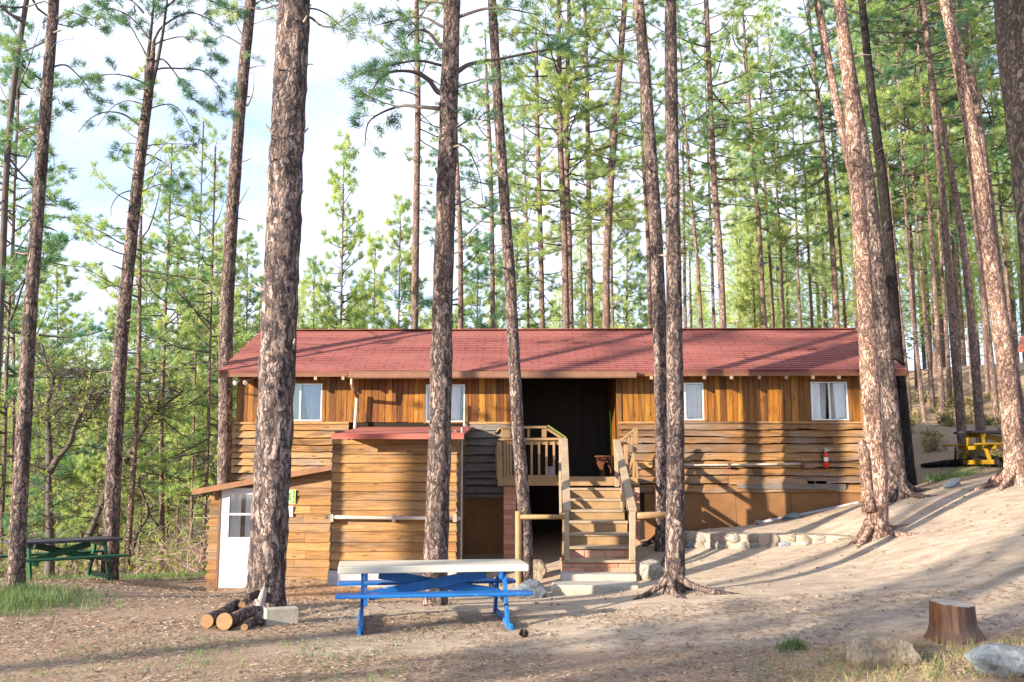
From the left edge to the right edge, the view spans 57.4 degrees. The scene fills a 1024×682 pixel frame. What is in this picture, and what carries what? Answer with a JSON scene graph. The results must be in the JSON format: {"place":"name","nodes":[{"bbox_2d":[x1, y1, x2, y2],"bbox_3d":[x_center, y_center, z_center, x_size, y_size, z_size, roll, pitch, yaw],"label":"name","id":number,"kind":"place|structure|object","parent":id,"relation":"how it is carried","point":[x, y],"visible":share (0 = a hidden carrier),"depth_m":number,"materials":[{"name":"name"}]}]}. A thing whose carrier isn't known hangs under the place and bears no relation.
{"place":"outdoors","nodes":[
{"label":"outdoors","id":0,"kind":"place"},
{"bbox_2d":[4,569,206,581],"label":"slope grass","id":1,"kind":"structure","parent":0,"point":[148,576],"depth_m":19.77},
{"bbox_2d":[0,0,1021,398],"label":"sky","id":2,"kind":"structure","parent":0,"point":[327,109],"materials":[{"name":"white"}]},
{"bbox_2d":[0,362,1023,681],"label":"ground","id":3,"kind":"structure","parent":0,"point":[824,576],"depth_m":11.75,"materials":[{"name":"soil"}]},
{"bbox_2d":[3,378,75,578],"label":"pine tree","id":4,"kind":"object","parent":3,"relation":"on","point":[37,451],"visible":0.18,"depth_m":29.96,"materials":[{"name":"green plant"}]},
{"bbox_2d":[0,22,106,574],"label":"pine tree","id":5,"kind":"object","parent":3,"relation":"on","point":[20,220],"visible":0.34,"depth_m":36.58,"materials":[{"name":"green plant"}]},
{"bbox_2d":[0,231,109,573],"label":"pine tree","id":6,"kind":"object","parent":3,"relation":"on","point":[67,306],"visible":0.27,"depth_m":40.72,"materials":[{"name":"green plant"}]},
{"bbox_2d":[0,0,112,413],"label":"pine tree","id":7,"kind":"object","parent":3,"relation":"on","point":[16,68],"visible":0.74,"depth_m":18.52,"materials":[{"name":"green plant"}]},
{"bbox_2d":[0,0,117,588],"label":"pine tree","id":8,"kind":"object","parent":3,"relation":"on","point":[16,564],"visible":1,"depth_m":15.52,"materials":[{"name":"brown plant"}]},
{"bbox_2d":[0,536,127,580],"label":"picnic table","id":9,"kind":"object","parent":3,"relation":"on","point":[52,553],"visible":0.77,"depth_m":17.70,"materials":[{"name":"green paint"}]},
{"bbox_2d":[43,338,105,575],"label":"pine tree","id":10,"kind":"object","parent":3,"relation":"on","point":[81,357],"visible":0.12,"depth_m":43.78,"materials":[{"name":"green plant"}]},
{"bbox_2d":[0,51,151,576],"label":"pine tree","id":11,"kind":"object","parent":3,"relation":"on","point":[9,391],"visible":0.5,"depth_m":27.59,"materials":[{"name":"green plant"}]},
{"bbox_2d":[0,306,154,577],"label":"oak tree","id":12,"kind":"object","parent":3,"relation":"on","point":[51,464],"visible":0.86,"depth_m":24.00,"materials":[{"name":"green plant"}]},
{"bbox_2d":[0,578,160,620],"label":"grass","id":13,"kind":"structure","parent":3,"relation":"on","point":[19,593],"depth_m":13.49,"materials":[{"name":"plant"}]},
{"bbox_2d":[54,363,142,575],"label":"pine tree","id":14,"kind":"object","parent":3,"relation":"on","point":[86,461],"visible":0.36,"depth_m":35.52,"materials":[{"name":"green plant"}]},
{"bbox_2d":[0,477,209,578],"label":"brush","id":15,"kind":"object","parent":3,"relation":"on","point":[179,558],"visible":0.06,"depth_m":24.38,"materials":[{"name":"green plant"}]},
{"bbox_2d":[34,342,215,577],"bbox_3d":[-10.396,3.721,25.807,4.532,7.845,3.449,-3,-9,23],"label":"oak tree","id":16,"kind":"object","parent":3,"relation":"on","point":[98,516],"visible":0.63,"depth_m":25.86,"materials":[{"name":"green plant"}]},
{"bbox_2d":[66,47,220,575],"bbox_3d":[-10.271,-0.689,25.250,4.031,15.548,4.192,-4,-9,28],"label":"pine tree","id":17,"kind":"object","parent":3,"relation":"on","point":[104,280],"visible":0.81,"depth_m":25.32,"materials":[{"name":"green plant"}]},
{"bbox_2d":[79,232,208,564],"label":"pine tree","id":18,"kind":"object","parent":3,"relation":"on","point":[155,303],"visible":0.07,"depth_m":44.20,"materials":[{"name":"green plant"}]},
{"bbox_2d":[95,417,217,572],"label":"oak tree","id":19,"kind":"object","parent":3,"relation":"on","point":[147,510],"visible":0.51,"depth_m":28.81,"materials":[{"name":"green plant"}]},
{"bbox_2d":[69,0,251,579],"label":"pine tree","id":20,"kind":"object","parent":3,"relation":"on","point":[112,500],"visible":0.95,"depth_m":19.78,"materials":[{"name":"green plant"}]},
{"bbox_2d":[96,133,246,572],"bbox_3d":[-9.719,0.726,27.143,4.040,14.463,4.455,6,-10,-39],"label":"pine tree","id":21,"kind":"object","parent":3,"relation":"on","point":[145,311],"visible":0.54,"depth_m":27.16,"materials":[{"name":"green plant"}]},
{"bbox_2d":[120,233,233,566],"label":"pine tree","id":22,"kind":"object","parent":3,"relation":"on","point":[184,332],"visible":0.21,"depth_m":41.80,"materials":[{"name":"green plant"}]},
{"bbox_2d":[110,113,263,563],"bbox_3d":[-12.709,0.856,36.732,5.397,20.473,6.642,-2,-8,17],"label":"pine tree","id":23,"kind":"object","parent":3,"relation":"on","point":[241,266],"visible":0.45,"depth_m":36.83,"materials":[{"name":"green plant"}]},
{"bbox_2d":[127,125,265,574],"bbox_3d":[-8.583,1.223,26.375,4.532,15.001,4.002,0,-8,1],"label":"pine tree","id":24,"kind":"object","parent":3,"relation":"on","point":[179,282],"visible":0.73,"depth_m":26.13,"materials":[{"name":"green plant"}]},
{"bbox_2d":[167,232,244,499],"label":"pine tree","id":25,"kind":"object","parent":3,"relation":"on","point":[200,378],"visible":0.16,"depth_m":41.94,"materials":[{"name":"green plant"}]},
{"bbox_2d":[185,228,263,483],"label":"pine tree","id":26,"kind":"object","parent":3,"relation":"on","point":[248,297],"visible":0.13,"depth_m":45.02,"materials":[{"name":"green plant"}]},
{"bbox_2d":[0,577,463,631],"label":"wood chips","id":27,"kind":"object","parent":3,"relation":"on","point":[329,602],"visible":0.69,"depth_m":13.94,"materials":[{"name":"wood"}]},
{"bbox_2d":[187,0,277,490],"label":"pine tree","id":28,"kind":"object","parent":3,"relation":"on","point":[225,409],"visible":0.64,"depth_m":24.21,"materials":[{"name":"brown plant"}]},
{"bbox_2d":[216,606,262,629],"bbox_3d":[-3.399,3.441,11.708,0.224,0.209,0.910,-1,-8,10],"label":"log","id":29,"kind":"object","parent":3,"relation":"on","point":[225,621],"visible":0.97,"depth_m":11.50,"materials":[{"name":"brown wood"}]},
{"bbox_2d":[264,606,298,625],"bbox_3d":[-2.903,3.459,11.766,0.400,0.210,0.200,3,-9,-23],"label":"concrete block","id":30,"kind":"object","parent":3,"relation":"on","point":[283,615],"depth_m":11.68,"materials":[{"name":"concrete"}]},
{"bbox_2d":[206,0,380,606],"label":"pine tree","id":31,"kind":"object","parent":3,"relation":"on","point":[270,515],"visible":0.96,"depth_m":13.78,"materials":[{"name":"brown plant"}]},
{"bbox_2d":[297,252,332,328],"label":"pine tree","id":32,"kind":"object","parent":3,"relation":"on","point":[312,282],"visible":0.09,"depth_m":54.93,"materials":[{"name":"green plant"}]},
{"bbox_2d":[309,127,374,328],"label":"pine tree","id":33,"kind":"object","parent":3,"relation":"on","point":[354,321],"visible":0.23,"depth_m":47.33,"materials":[{"name":"green plant"}]},
{"bbox_2d":[346,228,392,328],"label":"pine tree","id":34,"kind":"object","parent":3,"relation":"on","point":[374,247],"visible":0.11,"depth_m":50.92,"materials":[{"name":"green plant"}]},
{"bbox_2d":[369,191,431,328],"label":"pine tree","id":35,"kind":"object","parent":3,"relation":"on","point":[401,236],"visible":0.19,"depth_m":42.76,"materials":[{"name":"green plant"}]},
{"bbox_2d":[359,0,487,328],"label":"pine tree","id":36,"kind":"object","parent":3,"relation":"on","point":[416,231],"visible":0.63,"depth_m":28.98,"materials":[{"name":"green plant"}]},
{"bbox_2d":[335,559,532,635],"bbox_3d":[-1.015,3.193,11.817,2.366,0.771,1.560,1,-8,-9],"label":"picnic table","id":37,"kind":"object","parent":3,"relation":"on","point":[407,585],"visible":0.96,"depth_m":11.65,"materials":[{"name":"blue wood"}]},
{"bbox_2d":[375,107,511,328],"bbox_3d":[-2.153,0.136,33.410,5.381,18.013,5.161,0,-8,1],"label":"pine tree","id":38,"kind":"object","parent":3,"relation":"on","point":[461,278],"visible":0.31,"depth_m":33.69,"materials":[{"name":"green plant"}]},
{"bbox_2d":[334,0,577,605],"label":"pine tree","id":39,"kind":"object","parent":3,"relation":"on","point":[436,539],"visible":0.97,"depth_m":14.18,"materials":[{"name":"brown plant"}]},
{"bbox_2d":[453,231,503,328],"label":"pine tree","id":40,"kind":"object","parent":3,"relation":"on","point":[475,299],"visible":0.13,"depth_m":48.59,"materials":[{"name":"green plant"}]},
{"bbox_2d":[430,21,535,328],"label":"pine tree","id":41,"kind":"object","parent":3,"relation":"on","point":[492,256],"visible":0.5,"depth_m":45.36,"materials":[{"name":"green plant"}]},
{"bbox_2d":[475,0,532,581],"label":"pine tree","id":42,"kind":"object","parent":3,"relation":"on","point":[519,455],"visible":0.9,"depth_m":17.15,"materials":[{"name":"brown plant"}]},
{"bbox_2d":[0,26,1023,577],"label":"forest","id":43,"kind":"object","parent":3,"relation":"on","point":[790,306],"visible":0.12,"depth_m":60.42,"materials":[{"name":"plant"}]},
{"bbox_2d":[0,580,1023,681],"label":"pine litter","id":44,"kind":"object","parent":3,"relation":"on","point":[715,667],"visible":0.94,"depth_m":10.15,"materials":[{"name":"plant"}]},
{"bbox_2d":[3,632,1020,681],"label":"weeds","id":45,"kind":"object","parent":3,"relation":"on","point":[291,675],"visible":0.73,"depth_m":9.02,"materials":[{"name":"green plant"}]},
{"bbox_2d":[0,496,1023,681],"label":"pebbles","id":46,"kind":"object","parent":3,"relation":"on","point":[600,651],"visible":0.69,"depth_m":11.76,"materials":[{"name":"stone"}]},
{"bbox_2d":[484,216,551,328],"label":"pine tree","id":47,"kind":"object","parent":3,"relation":"on","point":[521,271],"visible":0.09,"depth_m":52.77,"materials":[{"name":"green plant"}]},
{"bbox_2d":[469,70,585,328],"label":"pine tree","id":48,"kind":"object","parent":3,"relation":"on","point":[525,292],"visible":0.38,"depth_m":51.31,"materials":[{"name":"green plant"}]},
{"bbox_2d":[515,511,564,586],"bbox_3d":[0.495,3.761,16.488,0.882,1.498,0.118,-1,-8,8],"label":"log rail","id":49,"kind":"object","parent":3,"relation":"on","point":[519,516],"visible":0.81,"depth_m":16.53,"materials":[{"name":"beige paint"}]},
{"bbox_2d":[487,7,604,328],"bbox_3d":[1.008,-3.525,36.503,4.795,20.663,5.028,-4,-9,28],"label":"pine tree","id":50,"kind":"object","parent":3,"relation":"on","point":[540,316],"visible":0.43,"depth_m":36.96,"materials":[{"name":"green plant"}]},
{"bbox_2d":[192,328,907,595],"bbox_3d":[1.053,2.622,20.696,14.704,6.451,10.250,0,-8,1],"label":"cabin","id":51,"kind":"object","parent":3,"relation":"on","point":[770,414],"visible":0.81,"depth_m":20.23,"materials":[{"name":"wood"}]},
{"bbox_2d":[215,488,252,590],"bbox_3d":[-5.216,3.853,18.280,1.050,1.991,0.102,0,-8,1],"label":"door","id":52,"kind":"structure","parent":51,"relation":"in","point":[232,549],"depth_m":18.25,"materials":[{"name":"white paint"}]},
{"bbox_2d":[293,380,325,421],"bbox_3d":[-4.651,1.373,20.817,1.112,0.959,0.550,0,-8,1],"label":"window","id":53,"kind":"structure","parent":51,"relation":"in","point":[309,395],"depth_m":20.65,"materials":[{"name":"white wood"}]},
{"bbox_2d":[422,381,467,422],"bbox_3d":[-1.458,1.388,20.758,1.011,0.957,0.550,0,-8,1],"label":"window","id":54,"kind":"structure","parent":51,"relation":"in","point":[459,388],"depth_m":20.58,"materials":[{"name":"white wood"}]},
{"bbox_2d":[683,379,707,421],"bbox_3d":[3.780,1.344,20.672,0.965,0.953,0.550,0,-8,1],"label":"window","id":55,"kind":"structure","parent":51,"relation":"in","point":[695,390],"depth_m":20.49,"materials":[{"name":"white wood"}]},
{"bbox_2d":[807,378,852,420],"bbox_3d":[6.914,1.331,20.619,0.952,0.970,0.550,0,-8,1],"label":"window","id":56,"kind":"structure","parent":51,"relation":"in","point":[829,399],"depth_m":20.45,"materials":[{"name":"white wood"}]},
{"bbox_2d":[483,0,640,327],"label":"pine tree","id":57,"kind":"object","parent":3,"relation":"on","point":[562,228],"visible":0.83,"depth_m":31.70,"materials":[{"name":"green plant"}]},
{"bbox_2d":[476,0,648,327],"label":"pine tree","id":58,"kind":"object","parent":3,"relation":"on","point":[544,65],"visible":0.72,"depth_m":32.33,"materials":[{"name":"green plant"}]},
{"bbox_2d":[518,0,655,327],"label":"pine tree","id":59,"kind":"object","parent":3,"relation":"on","point":[619,164],"visible":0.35,"depth_m":38.06,"materials":[{"name":"green plant"}]},
{"bbox_2d":[573,123,645,327],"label":"pine tree","id":60,"kind":"object","parent":3,"relation":"on","point":[612,299],"visible":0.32,"depth_m":46.60,"materials":[{"name":"green plant"}]},
{"bbox_2d":[545,0,696,327],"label":"pine tree","id":61,"kind":"object","parent":3,"relation":"on","point":[616,104],"visible":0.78,"depth_m":31.00,"materials":[{"name":"green plant"}]},
{"bbox_2d":[593,197,652,327],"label":"pine tree","id":62,"kind":"object","parent":3,"relation":"on","point":[637,258],"visible":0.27,"depth_m":48.26,"materials":[{"name":"green plant"}]},
{"bbox_2d":[589,0,666,566],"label":"pine tree","id":63,"kind":"object","parent":3,"relation":"on","point":[658,293],"visible":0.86,"depth_m":18.57,"materials":[{"name":"brown plant"}]},
{"bbox_2d":[592,11,698,327],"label":"pine tree","id":64,"kind":"object","parent":3,"relation":"on","point":[647,253],"visible":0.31,"depth_m":41.01,"materials":[{"name":"green plant"}]},
{"bbox_2d":[630,0,745,601],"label":"pine tree","id":65,"kind":"object","parent":3,"relation":"on","point":[674,581],"visible":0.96,"depth_m":13.27,"materials":[{"name":"brown plant"}]},
{"bbox_2d":[655,50,728,327],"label":"pine tree","id":66,"kind":"object","parent":3,"relation":"on","point":[699,231],"visible":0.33,"depth_m":48.92,"materials":[{"name":"green plant"}]},
{"bbox_2d":[638,4,747,327],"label":"pine tree","id":67,"kind":"object","parent":3,"relation":"on","point":[690,177],"visible":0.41,"depth_m":45.30,"materials":[{"name":"green plant"}]},
{"bbox_2d":[629,0,786,327],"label":"pine tree","id":68,"kind":"object","parent":3,"relation":"on","point":[710,116],"visible":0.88,"depth_m":33.05,"materials":[{"name":"green plant"}]},
{"bbox_2d":[658,10,765,327],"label":"pine tree","id":69,"kind":"object","parent":3,"relation":"on","point":[710,243],"visible":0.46,"depth_m":49.83,"materials":[{"name":"green plant"}]},
{"bbox_2d":[680,0,820,327],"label":"pine tree","id":70,"kind":"object","parent":3,"relation":"on","point":[755,185],"visible":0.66,"depth_m":39.29,"materials":[{"name":"green plant"}]},
{"bbox_2d":[731,236,775,327],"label":"pine tree","id":71,"kind":"object","parent":3,"relation":"on","point":[752,301],"visible":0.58,"depth_m":54.56,"materials":[{"name":"green plant"}]},
{"bbox_2d":[685,531,854,548],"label":"stone wall","id":72,"kind":"structure","parent":3,"relation":"on","point":[715,540],"depth_m":17.31,"materials":[{"name":"stone"}]},
{"bbox_2d":[721,12,818,327],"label":"pine tree","id":73,"kind":"object","parent":3,"relation":"on","point":[772,299],"visible":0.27,"depth_m":47.80,"materials":[{"name":"green plant"}]},
{"bbox_2d":[713,0,841,327],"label":"pine tree","id":74,"kind":"object","parent":3,"relation":"on","point":[775,181],"visible":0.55,"depth_m":44.92,"materials":[{"name":"green plant"}]},
{"bbox_2d":[739,28,841,327],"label":"pine tree","id":75,"kind":"object","parent":3,"relation":"on","point":[797,247],"visible":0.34,"depth_m":51.09,"materials":[{"name":"green plant"}]},
{"bbox_2d":[763,77,847,327],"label":"pine tree","id":76,"kind":"object","parent":3,"relation":"on","point":[807,236],"visible":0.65,"depth_m":45.46,"materials":[{"name":"green plant"}]},
{"bbox_2d":[729,0,900,327],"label":"pine tree","id":77,"kind":"object","parent":3,"relation":"on","point":[792,36],"visible":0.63,"depth_m":37.12,"materials":[{"name":"green plant"}]},
{"bbox_2d":[762,0,905,327],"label":"pine tree","id":78,"kind":"object","parent":3,"relation":"on","point":[837,218],"visible":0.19,"depth_m":47.06,"materials":[{"name":"green plant"}]},
{"bbox_2d":[814,0,853,272],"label":"pine tree","id":79,"kind":"object","parent":3,"relation":"on","point":[834,92],"visible":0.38,"depth_m":22.45,"materials":[{"name":"orange plant"}]},
{"bbox_2d":[808,0,916,485],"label":"pine tree","id":80,"kind":"object","parent":3,"relation":"on","point":[887,235],"visible":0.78,"depth_m":21.55,"materials":[{"name":"brown plant"}]},
{"bbox_2d":[797,0,945,345],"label":"pine tree","id":81,"kind":"object","parent":3,"relation":"on","point":[825,104],"visible":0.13,"depth_m":39.11,"materials":[{"name":"green plant"}]},
{"bbox_2d":[819,0,927,548],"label":"pine tree","id":82,"kind":"object","parent":3,"relation":"on","point":[876,525],"visible":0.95,"depth_m":16.31,"materials":[{"name":"orange plant"}]},
{"bbox_2d":[845,631,923,668],"bbox_3d":[3.496,2.954,8.805,0.697,0.437,0.368,0,-8,1],"label":"rock","id":83,"kind":"object","parent":3,"relation":"on","point":[874,648],"visible":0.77,"depth_m":8.67,"materials":[{"name":"stone"}]},
{"bbox_2d":[747,397,1023,681],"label":"dry grass","id":84,"kind":"structure","parent":3,"relation":"on","point":[901,664],"depth_m":8.68,"materials":[{"name":"plant"}]},
{"bbox_2d":[824,0,948,421],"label":"pine tree","id":85,"kind":"object","parent":3,"relation":"on","point":[901,137],"visible":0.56,"depth_m":31.09,"materials":[{"name":"green plant"}]},
{"bbox_2d":[846,6,937,502],"bbox_3d":[6.537,-7.719,19.629,3.491,22.451,4.029,-5,-9,34],"label":"pine tree","id":86,"kind":"object","parent":3,"relation":"on","point":[900,487],"visible":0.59,"depth_m":18.51,"materials":[{"name":"brown plant"}]},
{"bbox_2d":[831,0,952,416],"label":"pine tree","id":87,"kind":"object","parent":3,"relation":"on","point":[901,247],"visible":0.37,"depth_m":33.60,"materials":[{"name":"green plant"}]},
{"bbox_2d":[812,3,997,393],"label":"pine tree","id":88,"kind":"object","parent":3,"relation":"on","point":[935,226],"visible":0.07,"depth_m":42.52,"materials":[{"name":"green plant"}]},
{"bbox_2d":[829,0,996,458],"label":"pine tree","id":89,"kind":"object","parent":3,"relation":"on","point":[960,416],"visible":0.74,"depth_m":24.00,"materials":[{"name":"brown plant"}]},
{"bbox_2d":[823,1,1006,411],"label":"pine tree","id":90,"kind":"object","parent":3,"relation":"on","point":[919,195],"visible":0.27,"depth_m":34.41,"materials":[{"name":"green plant"}]},
{"bbox_2d":[846,0,990,442],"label":"pine tree","id":91,"kind":"object","parent":3,"relation":"on","point":[975,374],"visible":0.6,"depth_m":24.95,"materials":[{"name":"brown plant"}]},
{"bbox_2d":[833,0,1005,403],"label":"pine tree","id":92,"kind":"object","parent":3,"relation":"on","point":[948,365],"visible":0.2,"depth_m":35.54,"materials":[{"name":"green plant"}]},
{"bbox_2d":[847,0,998,419],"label":"pine tree","id":93,"kind":"object","parent":3,"relation":"on","point":[904,84],"visible":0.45,"depth_m":30.77,"materials":[{"name":"green plant"}]},
{"bbox_2d":[850,0,1010,369],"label":"pine tree","id":94,"kind":"object","parent":3,"relation":"on","point":[909,199],"visible":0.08,"depth_m":40.53,"materials":[{"name":"green plant"}]},
{"bbox_2d":[867,0,1004,423],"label":"pine tree","id":95,"kind":"object","parent":3,"relation":"on","point":[919,113],"visible":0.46,"depth_m":28.57,"materials":[{"name":"green plant"}]},
{"bbox_2d":[880,0,1018,311],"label":"pine tree","id":96,"kind":"object","parent":3,"relation":"on","point":[996,141],"visible":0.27,"depth_m":34.03,"materials":[{"name":"green plant"}]},
{"bbox_2d":[923,598,986,644],"bbox_3d":[4.552,2.912,9.603,0.687,0.482,0.685,0,-8,1],"label":"tree stump","id":97,"kind":"object","parent":3,"relation":"on","point":[950,619],"visible":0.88,"depth_m":9.46,"materials":[{"name":"brown wood"}]},
{"bbox_2d":[893,0,1018,396],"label":"pine tree","id":98,"kind":"object","parent":3,"relation":"on","point":[987,379],"visible":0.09,"depth_m":38.07,"materials":[{"name":"green plant"}]},
{"bbox_2d":[894,0,1022,383],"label":"pine tree","id":99,"kind":"object","parent":3,"relation":"on","point":[1002,164],"visible":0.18,"depth_m":36.41,"materials":[{"name":"green plant"}]},
{"bbox_2d":[904,0,1023,372],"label":"pine tree","id":100,"kind":"object","parent":3,"relation":"on","point":[1006,189],"visible":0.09,"depth_m":35.55,"materials":[{"name":"green plant"}]},
{"bbox_2d":[910,383,1023,457],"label":"hillside shrubs","id":101,"kind":"object","parent":3,"relation":"on","point":[947,418],"visible":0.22,"depth_m":27.14,"materials":[{"name":"green plant"}]},
{"bbox_2d":[913,0,1023,435],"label":"pine tree","id":102,"kind":"object","parent":3,"relation":"on","point":[974,93],"visible":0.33,"depth_m":25.63,"materials":[{"name":"brown plant"}]},
{"bbox_2d":[939,0,1023,490],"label":"pine tree","id":103,"kind":"object","parent":3,"relation":"on","point":[1010,472],"visible":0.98,"depth_m":17.63,"materials":[{"name":"orange plant"}]},
{"bbox_2d":[945,430,1023,464],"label":"picnic table","id":104,"kind":"object","parent":3,"relation":"on","point":[982,435],"visible":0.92,"depth_m":21.44,"materials":[{"name":"yellow paint"}]},
{"bbox_2d":[964,643,1023,677],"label":"rock","id":105,"kind":"object","parent":3,"relation":"on","point":[993,657],"visible":0.96,"depth_m":8.14,"materials":[{"name":"stone"}]},
{"bbox_2d":[993,0,1023,301],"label":"pine tree","id":106,"kind":"object","parent":3,"relation":"on","point":[1009,22],"visible":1,"depth_m":7.81,"materials":[{"name":"brown plant"}]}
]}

